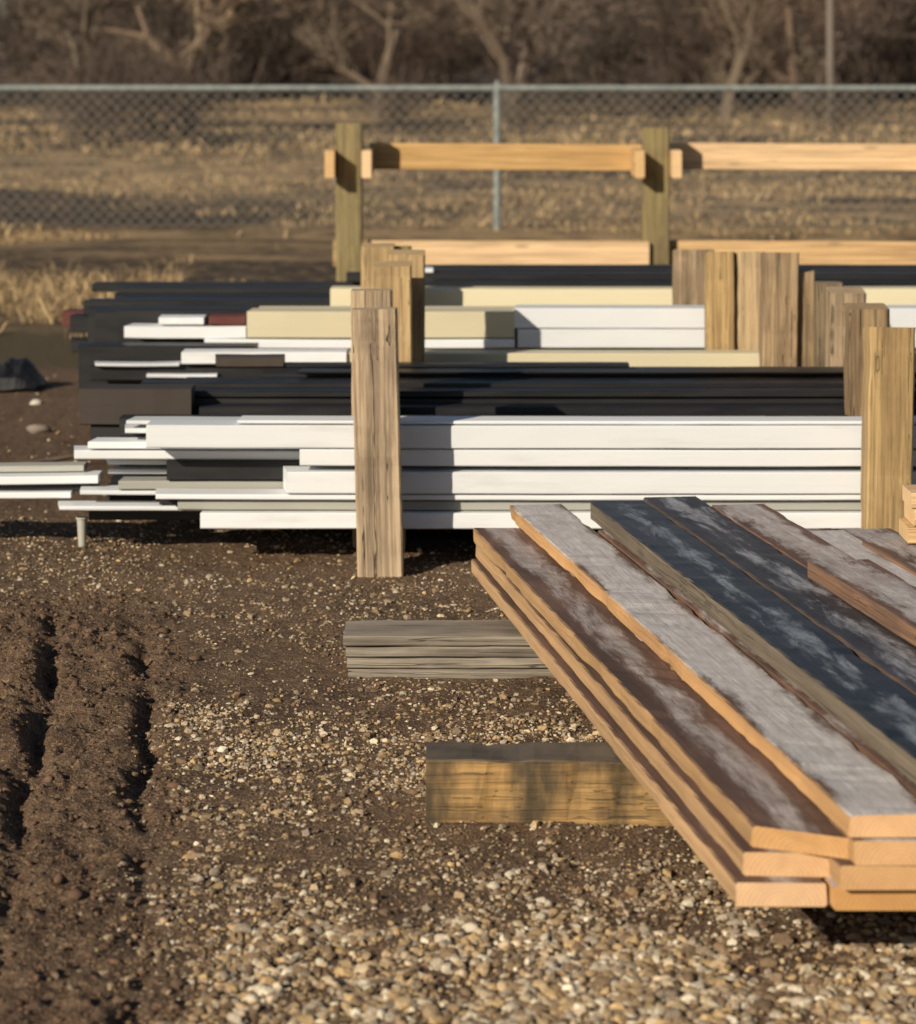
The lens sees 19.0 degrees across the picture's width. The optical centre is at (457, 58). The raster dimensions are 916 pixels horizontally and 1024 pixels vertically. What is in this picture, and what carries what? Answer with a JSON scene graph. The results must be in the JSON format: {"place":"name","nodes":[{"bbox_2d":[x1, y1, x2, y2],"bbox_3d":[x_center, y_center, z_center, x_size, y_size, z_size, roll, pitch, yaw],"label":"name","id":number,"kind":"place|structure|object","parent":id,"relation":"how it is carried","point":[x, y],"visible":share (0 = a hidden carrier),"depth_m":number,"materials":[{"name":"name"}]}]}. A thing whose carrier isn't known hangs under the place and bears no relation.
{"place":"outdoors","nodes":[
{"label":"outdoors","id":0,"kind":"place"},
{"bbox_2d":[0,0,82,34],"label":"sky","id":1,"kind":"structure","parent":0,"point":[2,2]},
{"bbox_2d":[0,0,915,1023],"bbox_3d":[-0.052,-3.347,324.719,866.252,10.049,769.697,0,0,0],"label":"ground","id":2,"kind":"structure","parent":0,"point":[266,252],"depth_m":6.72,"materials":[{"name":"brown soil"}]},
{"bbox_2d":[0,358,47,390],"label":"black plastic sheet","id":3,"kind":"object","parent":2,"relation":"on","point":[21,373],"visible":1,"depth_m":11.87,"materials":[{"name":"plastic"}]},
{"bbox_2d":[26,454,73,461],"bbox_3d":[-1.513,1.410,9.563,0.053,0.033,0.709,0,0,45],"label":"fallen stick","id":4,"kind":"object","parent":2,"relation":"on","point":[60,458],"visible":0.33,"depth_m":9.67,"materials":[{"name":"wood"}]},
{"bbox_2d":[76,516,87,546],"bbox_3d":[-1.114,1.418,8.120,0.034,0.124,0.036,0,0,0],"label":"plastic stake","id":5,"kind":"object","parent":2,"relation":"on","point":[81,525],"visible":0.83,"depth_m":8.11,"materials":[{"name":"grey plastic"}]},
{"bbox_2d":[8,18,170,142],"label":"bare shrub","id":6,"kind":"object","parent":2,"relation":"on","point":[72,120],"visible":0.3,"depth_m":48.15,"materials":[{"name":"brown plant"}]},
{"bbox_2d":[0,0,184,147],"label":"bare shrub","id":7,"kind":"object","parent":2,"relation":"on","point":[82,78],"visible":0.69,"depth_m":45.95,"materials":[{"name":"brown plant"}]},
{"bbox_2d":[9,0,192,130],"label":"bare tree","id":8,"kind":"object","parent":2,"relation":"on","point":[87,5],"visible":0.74,"depth_m":55.68,"materials":[{"name":"brown plant"}]},
{"bbox_2d":[0,591,204,1023],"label":"mud clods","id":9,"kind":"object","parent":2,"relation":"on","point":[75,892],"visible":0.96,"depth_m":5.41,"materials":[{"name":"brown soil"}]},
{"bbox_2d":[77,19,220,146],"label":"bare shrub","id":10,"kind":"object","parent":2,"relation":"on","point":[142,111],"visible":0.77,"depth_m":44.94,"materials":[{"name":"brown plant"}]},
{"bbox_2d":[65,11,261,142],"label":"bare shrub","id":11,"kind":"object","parent":2,"relation":"on","point":[210,74],"visible":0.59,"depth_m":47.01,"materials":[{"name":"brown plant"}]},
{"bbox_2d":[103,0,347,139],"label":"bare tree","id":12,"kind":"object","parent":2,"relation":"on","point":[208,12],"visible":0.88,"depth_m":47.98,"materials":[{"name":"brown plant"}]},
{"bbox_2d":[292,0,443,119],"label":"bare tree","id":13,"kind":"object","parent":2,"relation":"on","point":[393,36],"visible":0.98,"depth_m":63.56,"materials":[{"name":"brown plant"}]},
{"bbox_2d":[351,289,392,547],"bbox_3d":[-0.252,1.126,8.141,0.123,0.887,0.124,-1,0,0],"label":"wood post","id":14,"kind":"object","parent":2,"relation":"on","point":[365,298],"visible":0.18,"depth_m":8.08,"materials":[{"name":"brown wood"}]},
{"bbox_2d":[352,307,403,577],"bbox_3d":[-0.223,1.133,7.673,0.128,0.875,0.129,-2,0,0],"label":"wood post","id":15,"kind":"object","parent":2,"relation":"on","point":[377,447],"visible":0.81,"depth_m":7.61,"materials":[{"name":"brown wood"}]},
{"bbox_2d":[361,243,394,288],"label":"wood post","id":16,"kind":"object","parent":2,"relation":"on","point":[371,253],"visible":0.11,"depth_m":10.22,"materials":[{"name":"brown wood"}]},
{"bbox_2d":[346,49,434,131],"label":"bare shrub","id":17,"kind":"object","parent":2,"relation":"on","point":[393,103],"visible":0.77,"depth_m":56.78,"materials":[{"name":"brown plant"}]},
{"bbox_2d":[373,261,412,361],"bbox_3d":[-0.210,1.119,8.992,0.126,0.903,0.127,-1,0,0],"label":"wood post","id":18,"kind":"object","parent":2,"relation":"on","point":[395,277],"visible":0.22,"depth_m":8.93,"materials":[{"name":"brown wood"}]},
{"bbox_2d":[395,246,411,249],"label":"wood post","id":19,"kind":"object","parent":2,"relation":"on","point":[404,247],"visible":0.02,"depth_m":10.34,"materials":[{"name":"brown wood"}]},
{"bbox_2d":[390,249,424,361],"bbox_3d":[-0.172,1.107,9.219,0.119,0.925,0.120,0,0,0],"label":"wood post","id":20,"kind":"object","parent":2,"relation":"on","point":[416,258],"visible":0.17,"depth_m":9.16,"materials":[{"name":"brown wood"}]},
{"bbox_2d":[343,620,553,678],"bbox_3d":[0.716,1.395,6.478,1.968,0.103,0.190,0,0,0],"label":"stacked plank sleeper","id":21,"kind":"object","parent":2,"relation":"on","point":[460,649],"visible":0.34,"depth_m":6.39,"materials":[{"name":"grey wood"}]},
{"bbox_2d":[0,415,915,551],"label":"vinyl board pile","id":22,"kind":"object","parent":2,"relation":"on","point":[298,471],"visible":0.77,"depth_m":7.81,"materials":[{"name":"white plastic"}]},
{"bbox_2d":[0,0,915,111],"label":"distant brush","id":23,"kind":"object","parent":2,"relation":"on","point":[283,44],"visible":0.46,"depth_m":76.84,"materials":[{"name":"brown plant"}]},
{"bbox_2d":[0,80,915,229],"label":"chain link fence","id":24,"kind":"object","parent":2,"relation":"on","point":[497,88],"visible":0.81,"depth_m":22.96,"materials":[{"name":"metal"}]},
{"bbox_2d":[0,0,915,112],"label":"distant tree line","id":25,"kind":"object","parent":2,"relation":"on","point":[528,52],"visible":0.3,"depth_m":71.26,"materials":[{"name":"brown plant"}]},
{"bbox_2d":[62,264,915,351],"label":"cream board pile","id":26,"kind":"object","parent":2,"relation":"on","point":[511,285],"visible":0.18,"depth_m":10.83,"materials":[{"name":"plastic"}]},
{"bbox_2d":[78,305,915,395],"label":"cream board pile","id":27,"kind":"object","parent":2,"relation":"on","point":[131,344],"visible":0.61,"depth_m":9.68,"materials":[{"name":"plastic"}]},
{"bbox_2d":[79,354,915,500],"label":"black board pile","id":28,"kind":"object","parent":2,"relation":"on","point":[509,388],"visible":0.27,"depth_m":8.36,"materials":[{"name":"plastic"}]},
{"bbox_2d":[445,0,587,117],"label":"bare tree","id":29,"kind":"object","parent":2,"relation":"on","point":[485,24],"visible":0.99,"depth_m":62.60,"materials":[{"name":"brown plant"}]},
{"bbox_2d":[463,60,603,136],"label":"bare shrub","id":30,"kind":"object","parent":2,"relation":"on","point":[518,103],"visible":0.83,"depth_m":51.91,"materials":[{"name":"brown plant"}]},
{"bbox_2d":[426,742,673,826],"bbox_3d":[0.820,1.386,5.240,1.761,0.129,0.142,0,0,0],"label":"timber sleeper","id":31,"kind":"object","parent":2,"relation":"on","point":[592,783],"visible":0.38,"depth_m":5.17,"materials":[{"name":"brown wood"}]},
{"bbox_2d":[471,485,915,910],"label":"lumber stack","id":32,"kind":"object","parent":31,"relation":"on","point":[737,682],"visible":1,"depth_m":5.28,"materials":[{"name":"orange wood"}]},
{"bbox_2d":[325,124,915,281],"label":"wooden rail rack","id":33,"kind":"object","parent":2,"relation":"on","point":[657,161],"visible":0.69,"depth_m":13.30,"materials":[{"name":"brown wood"}]},
{"bbox_2d":[581,51,706,126],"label":"bare shrub","id":34,"kind":"object","parent":2,"relation":"on","point":[659,96],"visible":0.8,"depth_m":57.97,"materials":[{"name":"brown plant"}]},
{"bbox_2d":[672,249,713,304],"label":"wood post","id":35,"kind":"object","parent":2,"relation":"on","point":[688,273],"visible":0.16,"depth_m":10.26,"materials":[{"name":"brown wood"}]},
{"bbox_2d":[704,252,734,349],"bbox_3d":[0.912,1.119,9.549,0.099,0.902,0.100,0,0,0],"label":"wood post","id":36,"kind":"object","parent":2,"relation":"on","point":[719,302],"visible":0.33,"depth_m":9.50,"materials":[{"name":"brown wood"}]},
{"bbox_2d":[734,251,763,349],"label":"wood post","id":37,"kind":"object","parent":2,"relation":"on","point":[747,287],"visible":0.15,"depth_m":9.52,"materials":[{"name":"brown wood"}]},
{"bbox_2d":[680,0,840,122],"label":"bare tree","id":38,"kind":"object","parent":2,"relation":"on","point":[741,48],"visible":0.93,"depth_m":64.77,"materials":[{"name":"brown plant"}]},
{"bbox_2d":[759,252,798,366],"bbox_3d":[1.078,1.109,9.249,0.119,0.922,0.120,1,0,0],"label":"wood post","id":39,"kind":"object","parent":2,"relation":"on","point":[778,319],"visible":0.46,"depth_m":9.19,"materials":[{"name":"brown wood"}]},
{"bbox_2d":[797,268,814,366],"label":"wood post","id":40,"kind":"object","parent":2,"relation":"on","point":[805,320],"visible":0.34,"depth_m":9.22,"materials":[{"name":"brown wood"}]},
{"bbox_2d":[813,281,842,366],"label":"wood post","id":41,"kind":"object","parent":2,"relation":"on","point":[819,311],"visible":0.22,"depth_m":9.10,"materials":[{"name":"brown wood"}]},
{"bbox_2d":[826,0,833,124],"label":"utility pole","id":42,"kind":"object","parent":2,"relation":"on","point":[830,32],"depth_m":59.93,"materials":[{"name":"grey wood"}]},
{"bbox_2d":[768,44,904,131],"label":"bare shrub","id":43,"kind":"object","parent":2,"relation":"on","point":[831,104],"visible":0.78,"depth_m":53.73,"materials":[{"name":"brown plant"}]},
{"bbox_2d":[825,287,865,366],"bbox_3d":[1.267,1.161,8.989,0.119,0.818,0.120,1,0,0],"label":"wood post","id":44,"kind":"object","parent":2,"relation":"on","point":[837,298],"visible":0.22,"depth_m":8.93,"materials":[{"name":"brown wood"}]},
{"bbox_2d":[844,303,889,415],"bbox_3d":[1.213,1.150,8.140,0.121,0.840,0.122,0,0,0],"label":"wood post","id":45,"kind":"object","parent":2,"relation":"on","point":[859,317],"visible":0.22,"depth_m":8.08,"materials":[{"name":"brown wood"}]},
{"bbox_2d":[860,327,914,531],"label":"wood post","id":46,"kind":"object","parent":2,"relation":"on","point":[887,421],"visible":0.66,"depth_m":7.61,"materials":[{"name":"brown wood"}]},
{"bbox_2d":[0,375,915,1023],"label":"gravel","id":47,"kind":"structure","parent":0,"point":[606,975],"depth_m":4.53,"materials":[{"name":"gravel"}]},
{"bbox_2d":[0,93,915,338],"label":"dry grass","id":48,"kind":"structure","parent":0,"point":[29,297],"depth_m":30.18,"materials":[{"name":"beige plant"}]}
]}

